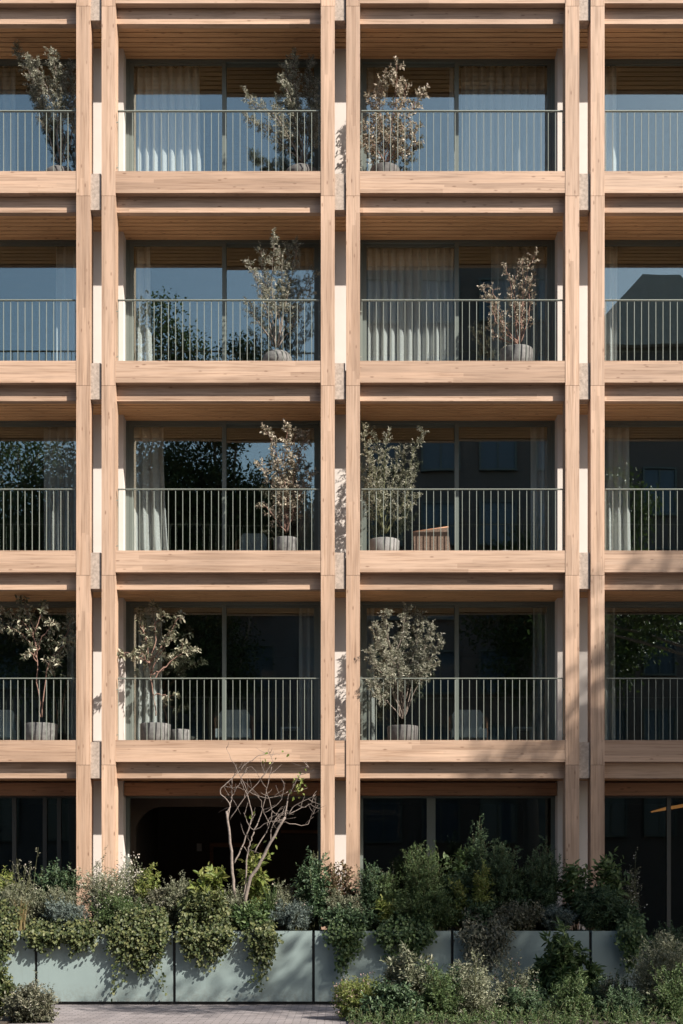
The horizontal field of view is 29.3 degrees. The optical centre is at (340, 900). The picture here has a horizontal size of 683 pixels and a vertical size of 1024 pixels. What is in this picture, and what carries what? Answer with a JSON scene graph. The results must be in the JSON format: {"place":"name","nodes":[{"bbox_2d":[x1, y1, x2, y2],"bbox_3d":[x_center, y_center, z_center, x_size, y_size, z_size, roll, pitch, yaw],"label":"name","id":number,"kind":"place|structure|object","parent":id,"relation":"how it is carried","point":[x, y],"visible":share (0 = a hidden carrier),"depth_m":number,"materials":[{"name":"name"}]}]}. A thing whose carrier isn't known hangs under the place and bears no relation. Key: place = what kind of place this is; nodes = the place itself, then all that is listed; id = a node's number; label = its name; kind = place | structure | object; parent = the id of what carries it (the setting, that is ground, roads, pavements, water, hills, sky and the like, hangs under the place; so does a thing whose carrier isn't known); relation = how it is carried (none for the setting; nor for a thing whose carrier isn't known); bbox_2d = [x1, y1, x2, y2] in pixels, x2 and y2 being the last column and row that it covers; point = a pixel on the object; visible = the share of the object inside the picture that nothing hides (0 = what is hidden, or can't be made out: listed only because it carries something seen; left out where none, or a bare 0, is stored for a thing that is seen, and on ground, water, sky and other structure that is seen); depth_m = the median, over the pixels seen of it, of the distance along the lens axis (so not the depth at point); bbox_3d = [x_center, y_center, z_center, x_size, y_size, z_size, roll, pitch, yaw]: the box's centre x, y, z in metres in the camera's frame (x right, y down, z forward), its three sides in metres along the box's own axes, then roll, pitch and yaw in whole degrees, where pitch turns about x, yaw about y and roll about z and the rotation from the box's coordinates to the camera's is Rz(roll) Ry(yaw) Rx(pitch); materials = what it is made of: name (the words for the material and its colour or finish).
{"place":"outdoors","nodes":[
{"label":"outdoors","id":0,"kind":"place"},
{"bbox_2d":[9,1004,347,1023],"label":"pavement","id":1,"kind":"structure","parent":0,"point":[195,1013],"depth_m":18.26,"materials":[{"name":"concrete"}]},
{"bbox_2d":[0,1016,11,1023],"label":"planting bed","id":2,"kind":"object","parent":1,"relation":"on","point":[5,1020],"visible":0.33,"depth_m":17.02,"materials":[{"name":"soil"}]},
{"bbox_2d":[0,970,61,1023],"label":"dusky shrub","id":3,"kind":"object","parent":2,"relation":"on","point":[25,1004],"visible":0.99,"depth_m":16.97,"materials":[{"name":"green plant"}]},
{"bbox_2d":[0,931,36,992],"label":"planter","id":4,"kind":"object","parent":1,"relation":"on","point":[22,964],"visible":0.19,"depth_m":19.95,"materials":[{"name":"grey metal"}]},
{"bbox_2d":[0,897,25,969],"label":"creeper","id":5,"kind":"object","parent":4,"relation":"on","point":[8,924],"visible":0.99,"depth_m":19.84,"materials":[{"name":"green plant"}]},
{"bbox_2d":[0,875,42,924],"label":"feathery shrub","id":6,"kind":"object","parent":4,"relation":"on","point":[11,895],"visible":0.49,"depth_m":20.27,"materials":[{"name":"green plant"}]},
{"bbox_2d":[37,930,175,1003],"bbox_3d":[-3.588,1.032,20.400,2.136,1.124,0.900,0,0,0],"label":"planter","id":7,"kind":"object","parent":1,"relation":"on","point":[86,977],"visible":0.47,"depth_m":19.95,"materials":[{"name":"grey metal"}]},
{"bbox_2d":[16,915,68,956],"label":"creeper","id":8,"kind":"object","parent":7,"relation":"on","point":[37,934],"visible":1,"depth_m":19.82,"materials":[{"name":"green plant"}]},
{"bbox_2d":[32,857,83,908],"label":"leafy shrub","id":9,"kind":"object","parent":7,"relation":"on","point":[60,879],"visible":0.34,"depth_m":20.58,"materials":[{"name":"green plant"}]},
{"bbox_2d":[43,893,92,930],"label":"lavender","id":10,"kind":"object","parent":7,"relation":"on","point":[61,912],"visible":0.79,"depth_m":19.99,"materials":[{"name":"grey plant"}]},
{"bbox_2d":[59,913,105,958],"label":"creeper","id":11,"kind":"object","parent":7,"relation":"on","point":[76,938],"visible":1,"depth_m":19.83,"materials":[{"name":"green plant"}]},
{"bbox_2d":[70,865,135,930],"bbox_3d":[-3.700,-0.021,20.382,0.932,1.128,0.893,0,0,23],"label":"flowering shrub","id":12,"kind":"object","parent":7,"relation":"on","point":[94,891],"visible":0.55,"depth_m":20.29,"materials":[{"name":"green plant"}]},
{"bbox_2d":[88,885,153,929],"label":"wide shrub","id":13,"kind":"object","parent":7,"relation":"on","point":[108,910],"visible":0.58,"depth_m":20.03,"materials":[{"name":"green plant"}]},
{"bbox_2d":[101,903,175,1001],"bbox_3d":[-3.039,0.789,20.009,1.168,1.509,0.683,0,0,0],"label":"creeper","id":14,"kind":"object","parent":7,"relation":"on","point":[138,946],"visible":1,"depth_m":19.82,"materials":[{"name":"green plant"}]},
{"bbox_2d":[159,872,192,930],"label":"grey shrub","id":15,"kind":"object","parent":7,"relation":"on","point":[180,891],"visible":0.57,"depth_m":20.30,"materials":[{"name":"green plant"}]},
{"bbox_2d":[175,930,314,1003],"bbox_3d":[-1.466,1.032,20.400,2.148,1.124,0.900,0,0,0],"label":"planter","id":16,"kind":"object","parent":1,"relation":"on","point":[291,975],"visible":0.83,"depth_m":19.95,"materials":[{"name":"grey metal"}]},
{"bbox_2d":[175,884,229,925],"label":"leafy shrub","id":17,"kind":"object","parent":16,"relation":"on","point":[204,903],"visible":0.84,"depth_m":19.94,"materials":[{"name":"green plant"}]},
{"bbox_2d":[173,901,239,973],"bbox_3d":[-2.059,0.574,20.000,1.047,1.122,0.678,0,0,0],"label":"creeper","id":18,"kind":"object","parent":16,"relation":"on","point":[193,934],"visible":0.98,"depth_m":19.83,"materials":[{"name":"green plant"}]},
{"bbox_2d":[185,861,229,899],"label":"leafy sapling","id":19,"kind":"object","parent":16,"relation":"on","point":[215,878],"visible":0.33,"depth_m":20.29,"materials":[{"name":"green plant"}]},
{"bbox_2d":[228,896,274,930],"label":"shrub","id":20,"kind":"object","parent":16,"relation":"on","point":[241,915],"visible":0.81,"depth_m":20.00,"materials":[{"name":"green plant"}]},
{"bbox_2d":[236,843,273,906],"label":"leafy sapling","id":21,"kind":"object","parent":16,"relation":"on","point":[252,864],"visible":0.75,"depth_m":20.59,"materials":[{"name":"green plant"}]},
{"bbox_2d":[239,916,283,991],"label":"creeper","id":22,"kind":"object","parent":16,"relation":"on","point":[263,941],"visible":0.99,"depth_m":19.82,"materials":[{"name":"green plant"}]},
{"bbox_2d":[218,743,325,930],"bbox_3d":[-1.083,-0.961,20.453,1.722,3.057,0.618,0,0,0],"label":"bare tree","id":23,"kind":"object","parent":16,"relation":"on","point":[247,888],"visible":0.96,"depth_m":20.38,"materials":[{"name":"brown plant"}]},
{"bbox_2d":[268,898,315,930],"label":"lavender","id":24,"kind":"object","parent":16,"relation":"on","point":[289,918],"visible":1,"depth_m":20.04,"materials":[{"name":"grey plant"}]},
{"bbox_2d":[290,845,337,931],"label":"upright shrub","id":25,"kind":"object","parent":16,"relation":"on","point":[313,885],"visible":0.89,"depth_m":20.31,"materials":[{"name":"green plant"}]},
{"bbox_2d":[314,930,452,1003],"bbox_3d":[0.659,1.032,20.400,2.143,1.124,0.900,0,0,0],"label":"planter","id":26,"kind":"object","parent":1,"relation":"on","point":[371,954],"visible":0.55,"depth_m":19.95,"materials":[{"name":"grey metal"}]},
{"bbox_2d":[324,859,356,906],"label":"shrub","id":27,"kind":"object","parent":26,"relation":"on","point":[345,878],"visible":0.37,"depth_m":20.57,"materials":[{"name":"green plant"}]},
{"bbox_2d":[322,915,370,980],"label":"creeper","id":28,"kind":"object","parent":26,"relation":"on","point":[344,937],"visible":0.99,"depth_m":19.82,"materials":[{"name":"green plant"}]},
{"bbox_2d":[313,902,383,930],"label":"leafy shrub","id":29,"kind":"object","parent":26,"relation":"on","point":[370,921],"visible":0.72,"depth_m":20.01,"materials":[{"name":"green plant"}]},
{"bbox_2d":[349,859,396,930],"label":"upright shrub","id":30,"kind":"object","parent":26,"relation":"on","point":[369,893],"visible":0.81,"depth_m":20.31,"materials":[{"name":"green plant"}]},
{"bbox_2d":[371,910,437,966],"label":"creeper","id":31,"kind":"object","parent":26,"relation":"on","point":[412,936],"visible":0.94,"depth_m":19.82,"materials":[{"name":"green plant"}]},
{"bbox_2d":[397,840,449,930],"bbox_3d":[1.302,-0.203,20.396,0.884,1.489,0.905,0,0,0],"label":"tall shrub","id":32,"kind":"object","parent":26,"relation":"on","point":[421,876],"visible":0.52,"depth_m":20.29,"materials":[{"name":"green plant"}]},
{"bbox_2d":[393,881,474,932],"bbox_3d":[1.452,0.122,20.137,1.362,0.844,0.857,0,0,0],"label":"wide shrub","id":33,"kind":"object","parent":26,"relation":"on","point":[437,908],"visible":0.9,"depth_m":19.99,"materials":[{"name":"green plant"}]},
{"bbox_2d":[348,1014,675,1023],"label":"planting bed","id":34,"kind":"object","parent":1,"relation":"on","point":[509,1022],"depth_m":16.74,"materials":[{"name":"green plant"}]},
{"bbox_2d":[330,972,380,1020],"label":"flowering shrub","id":35,"kind":"object","parent":34,"relation":"on","point":[348,994],"visible":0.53,"depth_m":17.31,"materials":[{"name":"green plant"}]},
{"bbox_2d":[358,975,425,1020],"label":"dark shrub","id":36,"kind":"object","parent":34,"relation":"on","point":[392,997],"visible":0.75,"depth_m":16.95,"materials":[{"name":"green plant"}]},
{"bbox_2d":[379,940,438,1005],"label":"tall herb","id":37,"kind":"object","parent":34,"relation":"on","point":[397,972],"visible":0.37,"depth_m":17.39,"materials":[{"name":"green plant"}]},
{"bbox_2d":[415,959,467,1019],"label":"fine shrub","id":38,"kind":"object","parent":34,"relation":"on","point":[440,999],"visible":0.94,"depth_m":17.13,"materials":[{"name":"green plant"}]},
{"bbox_2d":[452,945,504,1018],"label":"wildflower","id":39,"kind":"object","parent":34,"relation":"on","point":[475,997],"visible":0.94,"depth_m":17.16,"materials":[{"name":"green plant"}]},
{"bbox_2d":[486,949,540,1010],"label":"wildflower","id":40,"kind":"object","parent":34,"relation":"on","point":[522,982],"visible":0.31,"depth_m":17.97,"materials":[{"name":"green plant"}]},
{"bbox_2d":[345,991,682,1023],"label":"ground cover","id":41,"kind":"object","parent":34,"relation":"on","point":[560,1018],"visible":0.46,"depth_m":16.56,"materials":[{"name":"green plant"}]},
{"bbox_2d":[498,984,545,1019],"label":"fine shrub","id":42,"kind":"object","parent":34,"relation":"on","point":[520,1001],"visible":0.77,"depth_m":17.13,"materials":[{"name":"green plant"}]},
{"bbox_2d":[525,916,592,1006],"bbox_3d":[3.202,0.899,19.250,1.034,1.363,0.926,0,0,0],"label":"palmate plant","id":43,"kind":"object","parent":34,"relation":"on","point":[558,963],"visible":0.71,"depth_m":19.12,"materials":[{"name":"green plant"}]},
{"bbox_2d":[547,966,597,1018],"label":"fine shrub","id":44,"kind":"object","parent":34,"relation":"on","point":[575,996],"visible":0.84,"depth_m":17.13,"materials":[{"name":"green plant"}]},
{"bbox_2d":[592,982,650,1020],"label":"fine shrub","id":45,"kind":"object","parent":34,"relation":"on","point":[625,1002],"visible":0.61,"depth_m":17.04,"materials":[{"name":"green plant"}]},
{"bbox_2d":[619,929,682,1013],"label":"fine shrub","id":46,"kind":"object","parent":34,"relation":"on","point":[648,983],"visible":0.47,"depth_m":17.96,"materials":[{"name":"green plant"}]},
{"bbox_2d":[647,960,682,1020],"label":"fine shrub","id":47,"kind":"object","parent":34,"relation":"on","point":[671,1001],"visible":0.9,"depth_m":16.95,"materials":[{"name":"green plant"}]},
{"bbox_2d":[449,930,591,999],"bbox_3d":[2.779,1.032,20.400,2.135,1.124,0.900,0,0,0],"label":"planter","id":48,"kind":"object","parent":1,"relation":"on","point":[530,943],"visible":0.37,"depth_m":19.95,"materials":[{"name":"grey metal"}]},
{"bbox_2d":[453,907,516,972],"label":"trailing shrub","id":49,"kind":"object","parent":48,"relation":"on","point":[499,936],"visible":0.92,"depth_m":19.83,"materials":[{"name":"green plant"}]},
{"bbox_2d":[467,832,522,929],"bbox_3d":[2.471,-0.263,20.394,0.806,1.608,0.755,0,0,-41],"label":"tall shrub","id":50,"kind":"object","parent":48,"relation":"on","point":[502,873],"visible":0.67,"depth_m":20.27,"materials":[{"name":"green plant"}]},
{"bbox_2d":[492,894,545,930],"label":"dusky shrub","id":51,"kind":"object","parent":48,"relation":"on","point":[524,918],"visible":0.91,"depth_m":20.00,"materials":[{"name":"green plant"}]},
{"bbox_2d":[523,836,567,930],"bbox_3d":[3.192,-0.247,20.407,0.732,1.578,0.768,0,0,0],"label":"upright shrub","id":52,"kind":"object","parent":48,"relation":"on","point":[545,885],"visible":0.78,"depth_m":20.29,"materials":[{"name":"green plant"}]},
{"bbox_2d":[556,859,599,930],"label":"leafy sapling","id":53,"kind":"object","parent":48,"relation":"on","point":[572,879],"visible":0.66,"depth_m":20.31,"materials":[{"name":"green plant"}]},
{"bbox_2d":[586,930,639,994],"bbox_3d":[4.205,1.032,20.400,0.759,1.124,0.900,0,0,0],"label":"planter","id":54,"kind":"object","parent":1,"relation":"on","point":[605,950],"visible":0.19,"depth_m":19.95,"materials":[{"name":"grey metal"}]},
{"bbox_2d":[571,879,625,932],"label":"round shrub","id":55,"kind":"object","parent":54,"relation":"on","point":[596,910],"visible":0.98,"depth_m":20.03,"materials":[{"name":"green plant"}]},
{"bbox_2d":[588,847,631,929],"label":"leafy sapling","id":56,"kind":"object","parent":54,"relation":"on","point":[609,872],"visible":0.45,"depth_m":20.32,"materials":[{"name":"green plant"}]},
{"bbox_2d":[610,909,651,973],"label":"creeper","id":57,"kind":"object","parent":54,"relation":"on","point":[632,937],"visible":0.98,"depth_m":19.82,"materials":[{"name":"green plant"}]},
{"label":"ground","id":58,"kind":"structure","parent":0,"visible":0},
{"bbox_2d":[0,0,682,981],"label":"timber apartment house","id":59,"kind":"structure","parent":58,"relation":"on","point":[574,786],"depth_m":22.80,"materials":[{"name":"brown wood"}]},
{"bbox_2d":[0,66,15,170],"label":"curtain","id":60,"kind":"object","parent":59,"relation":"attached to","point":[7,90],"visible":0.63,"depth_m":23.24,"materials":[{"name":"grey fabric"}]},
{"bbox_2d":[0,595,75,739],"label":"potted tree","id":61,"kind":"object","parent":59,"relation":"on","point":[55,659],"visible":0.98,"depth_m":22.35,"materials":[{"name":"green plant"}]},
{"bbox_2d":[10,39,75,170],"bbox_3d":[-5.050,-13.547,22.394,1.343,2.614,0.678,0,0,0],"label":"potted tree","id":62,"kind":"object","parent":59,"relation":"on","point":[58,103],"visible":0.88,"depth_m":22.32,"materials":[{"name":"green plant"}]},
{"bbox_2d":[44,427,75,549],"bbox_3d":[-4.962,-7.165,23.261,0.647,2.590,0.138,0,0,-2],"label":"curtain","id":63,"kind":"object","parent":59,"relation":"attached to","point":[59,457],"visible":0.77,"depth_m":23.25,"materials":[{"name":"fabric"}]},
{"bbox_2d":[56,247,75,360],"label":"curtain","id":64,"kind":"object","parent":59,"relation":"attached to","point":[65,272],"visible":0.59,"depth_m":23.25,"materials":[{"name":"fabric"}]},
{"bbox_2d":[67,608,75,739],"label":"curtain","id":65,"kind":"object","parent":59,"relation":"attached to","point":[71,663],"visible":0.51,"depth_m":23.26,"materials":[{"name":"grey fabric"}]},
{"bbox_2d":[135,247,151,360],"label":"curtain","id":66,"kind":"object","parent":59,"relation":"attached to","point":[142,275],"visible":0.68,"depth_m":23.25,"materials":[{"name":"fabric"}]},
{"bbox_2d":[134,608,161,739],"bbox_3d":[-3.445,-3.965,23.259,0.537,2.590,0.139,0,0,-2],"label":"curtain","id":67,"kind":"object","parent":59,"relation":"attached to","point":[147,709],"visible":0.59,"depth_m":23.26,"materials":[{"name":"fabric"}]},
{"bbox_2d":[134,427,167,549],"bbox_3d":[-3.371,-7.165,23.258,0.675,2.590,0.147,0,0,0],"label":"curtain","id":68,"kind":"object","parent":59,"relation":"attached to","point":[148,458],"visible":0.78,"depth_m":23.26,"materials":[{"name":"fabric"}]},
{"bbox_2d":[117,599,201,739],"bbox_3d":[-3.108,-3.925,22.395,1.427,2.570,0.655,0,0,0],"label":"potted tree","id":69,"kind":"object","parent":59,"relation":"on","point":[150,730],"visible":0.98,"depth_m":22.41,"materials":[{"name":"green plant"}]},
{"bbox_2d":[134,66,200,170],"bbox_3d":[-3.074,-13.565,23.264,1.225,2.590,0.155,0,0,0],"label":"curtain","id":70,"kind":"object","parent":59,"relation":"attached to","point":[165,88],"visible":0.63,"depth_m":23.25,"materials":[{"name":"fabric"}]},
{"bbox_2d":[126,602,320,739],"bbox_3d":[-2.062,-3.963,23.126,3.463,2.642,0.092,0,0,0],"label":"window","id":71,"kind":"structure","parent":59,"relation":"in","point":[130,606],"depth_m":23.09,"materials":[{"name":"grey metal"}]},
{"bbox_2d":[126,421,320,549],"bbox_3d":[-2.062,-7.163,23.126,3.463,2.642,0.092,0,0,0],"label":"window","id":72,"kind":"structure","parent":59,"relation":"in","point":[130,425],"depth_m":23.09,"materials":[{"name":"grey metal"}]},
{"bbox_2d":[126,240,320,360],"bbox_3d":[-2.062,-10.363,23.126,3.463,2.642,0.092,0,0,0],"label":"window","id":73,"kind":"structure","parent":59,"relation":"in","point":[130,244],"depth_m":23.09,"materials":[{"name":"grey metal"}]},
{"bbox_2d":[126,59,320,170],"bbox_3d":[-2.062,-13.563,23.126,3.463,2.642,0.092,0,0,0],"label":"window","id":74,"kind":"structure","parent":59,"relation":"in","point":[130,63],"depth_m":23.09,"materials":[{"name":"grey metal"}]},
{"bbox_2d":[214,710,253,739],"bbox_3d":[-1.925,-3.051,23.640,0.720,0.803,0.600,0,0,0],"label":"lounge chair","id":75,"kind":"object","parent":59,"relation":"on","point":[236,724],"visible":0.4,"depth_m":23.66,"materials":[{"name":"grey fabric"}]},
{"bbox_2d":[241,47,320,170],"bbox_3d":[-0.977,-13.493,22.393,1.501,2.506,0.681,0,0,0],"label":"potted tree","id":76,"kind":"object","parent":59,"relation":"on","point":[295,104],"visible":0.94,"depth_m":22.42,"materials":[{"name":"green plant"}]},
{"bbox_2d":[241,227,320,360],"bbox_3d":[-1.018,-10.260,22.381,1.397,2.440,0.615,0,0,0],"label":"potted tree","id":77,"kind":"object","parent":59,"relation":"on","point":[278,355],"visible":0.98,"depth_m":22.41,"materials":[{"name":"green plant"}]},
{"bbox_2d":[254,418,318,549],"bbox_3d":[-0.903,-7.042,22.433,1.157,2.405,0.508,0,0,10],"label":"potted tree","id":78,"kind":"object","parent":59,"relation":"on","point":[281,542],"visible":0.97,"depth_m":22.34,"materials":[{"name":"green plant"}]},
{"bbox_2d":[294,248,313,360],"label":"curtain","id":79,"kind":"object","parent":59,"relation":"attached to","point":[306,258],"visible":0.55,"depth_m":23.25,"materials":[{"name":"grey fabric"}]},
{"bbox_2d":[299,608,313,739],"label":"curtain","id":80,"kind":"object","parent":59,"relation":"attached to","point":[306,642],"visible":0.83,"depth_m":23.25,"materials":[{"name":"grey fabric"}]},
{"bbox_2d":[299,428,313,549],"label":"curtain","id":81,"kind":"object","parent":59,"relation":"attached to","point":[308,465],"visible":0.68,"depth_m":23.26,"materials":[{"name":"grey fabric"}]},
{"bbox_2d":[367,608,374,739],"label":"curtain","id":82,"kind":"object","parent":59,"relation":"attached to","point":[370,704],"visible":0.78,"depth_m":23.26,"materials":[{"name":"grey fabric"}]},
{"bbox_2d":[367,68,387,170],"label":"curtain","id":83,"kind":"object","parent":59,"relation":"attached to","point":[372,77],"visible":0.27,"depth_m":23.25,"materials":[{"name":"grey fabric"}]},
{"bbox_2d":[360,422,428,549],"bbox_3d":[0.901,-7.053,22.394,1.262,2.426,0.578,0,0,0],"label":"potted tree","id":84,"kind":"object","parent":59,"relation":"on","point":[394,544],"visible":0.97,"depth_m":22.38,"materials":[{"name":"green plant"}]},
{"bbox_2d":[360,56,429,170],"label":"potted tree","id":85,"kind":"object","parent":59,"relation":"on","point":[399,126],"visible":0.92,"depth_m":22.37,"materials":[{"name":"green plant"}]},
{"bbox_2d":[361,601,445,739],"bbox_3d":[1.027,-3.891,22.277,1.484,2.503,0.764,0,0,-10],"label":"potted tree","id":86,"kind":"object","parent":59,"relation":"on","point":[404,732],"visible":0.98,"depth_m":22.23,"materials":[{"name":"green plant"}]},
{"bbox_2d":[367,248,453,360],"bbox_3d":[1.244,-10.365,23.263,1.634,2.590,0.156,0,0,0],"label":"curtain","id":87,"kind":"object","parent":59,"relation":"attached to","point":[410,273],"visible":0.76,"depth_m":23.25,"materials":[{"name":"fabric"}]},
{"bbox_2d":[413,526,449,549],"bbox_3d":[1.581,-6.152,22.740,0.662,0.627,0.420,0,0,0],"label":"wicker chair","id":88,"kind":"object","parent":59,"relation":"on","point":[445,543],"visible":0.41,"depth_m":22.53,"materials":[{"name":"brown wood"}]},
{"bbox_2d":[360,602,554,739],"bbox_3d":[2.062,-3.963,23.126,3.463,2.642,0.092,0,0,0],"label":"window","id":89,"kind":"structure","parent":59,"relation":"in","point":[550,606],"depth_m":23.09,"materials":[{"name":"grey metal"}]},
{"bbox_2d":[360,421,554,549],"bbox_3d":[2.062,-7.163,23.126,3.463,2.642,0.092,0,0,0],"label":"window","id":90,"kind":"structure","parent":59,"relation":"in","point":[550,425],"depth_m":23.09,"materials":[{"name":"grey metal"}]},
{"bbox_2d":[360,240,554,360],"bbox_3d":[2.062,-10.363,23.126,3.463,2.642,0.092,0,0,0],"label":"window","id":91,"kind":"structure","parent":59,"relation":"in","point":[364,244],"depth_m":23.09,"materials":[{"name":"grey metal"}]},
{"bbox_2d":[360,59,554,170],"bbox_3d":[2.062,-13.563,23.126,3.463,2.642,0.092,0,0,0],"label":"window","id":92,"kind":"structure","parent":59,"relation":"in","point":[364,63],"depth_m":23.09,"materials":[{"name":"grey metal"}]},
{"bbox_2d":[448,710,487,739],"bbox_3d":[2.311,-3.051,23.640,0.720,0.803,0.600,0,0,0],"label":"lounge chair","id":93,"kind":"object","parent":59,"relation":"on","point":[466,725],"visible":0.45,"depth_m":23.66,"materials":[{"name":"grey fabric"}]},
{"bbox_2d":[461,66,546,170],"bbox_3d":[2.931,-13.565,23.263,1.561,2.590,0.156,0,0,0],"label":"curtain","id":94,"kind":"object","parent":59,"relation":"attached to","point":[505,88],"visible":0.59,"depth_m":23.25,"materials":[{"name":"grey fabric"}]},
{"bbox_2d":[477,247,538,360],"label":"potted tree","id":95,"kind":"object","parent":59,"relation":"on","point":[522,289],"visible":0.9,"depth_m":22.34,"materials":[{"name":"green plant"}]},
{"bbox_2d":[491,247,546,360],"bbox_3d":[3.210,-10.365,23.266,1.054,2.590,0.141,0,0,-1],"label":"curtain","id":96,"kind":"object","parent":59,"relation":"attached to","point":[537,330],"visible":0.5,"depth_m":23.25,"materials":[{"name":"grey fabric"}]},
{"bbox_2d":[531,427,546,549],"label":"curtain","id":97,"kind":"object","parent":59,"relation":"attached to","point":[538,481],"visible":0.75,"depth_m":23.25,"materials":[{"name":"fabric"}]},
{"bbox_2d":[532,608,546,739],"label":"curtain","id":98,"kind":"object","parent":59,"relation":"attached to","point":[539,724],"visible":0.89,"depth_m":23.25,"materials":[{"name":"grey fabric"}]},
{"bbox_2d":[605,608,615,739],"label":"curtain","id":99,"kind":"object","parent":59,"relation":"attached to","point":[609,642],"visible":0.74,"depth_m":23.25,"materials":[{"name":"grey fabric"}]},
{"bbox_2d":[605,66,615,170],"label":"curtain","id":100,"kind":"object","parent":59,"relation":"attached to","point":[610,88],"visible":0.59,"depth_m":23.27,"materials":[{"name":"fabric"}]},
{"bbox_2d":[605,247,616,360],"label":"curtain","id":101,"kind":"object","parent":59,"relation":"attached to","point":[610,272],"visible":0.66,"depth_m":23.27,"materials":[{"name":"fabric"}]},
{"bbox_2d":[605,427,630,549],"bbox_3d":[4.949,-7.165,23.255,0.478,2.590,0.140,0,0,0],"label":"curtain","id":102,"kind":"object","parent":59,"relation":"attached to","point":[616,457],"visible":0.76,"depth_m":23.25,"materials":[{"name":"fabric"}]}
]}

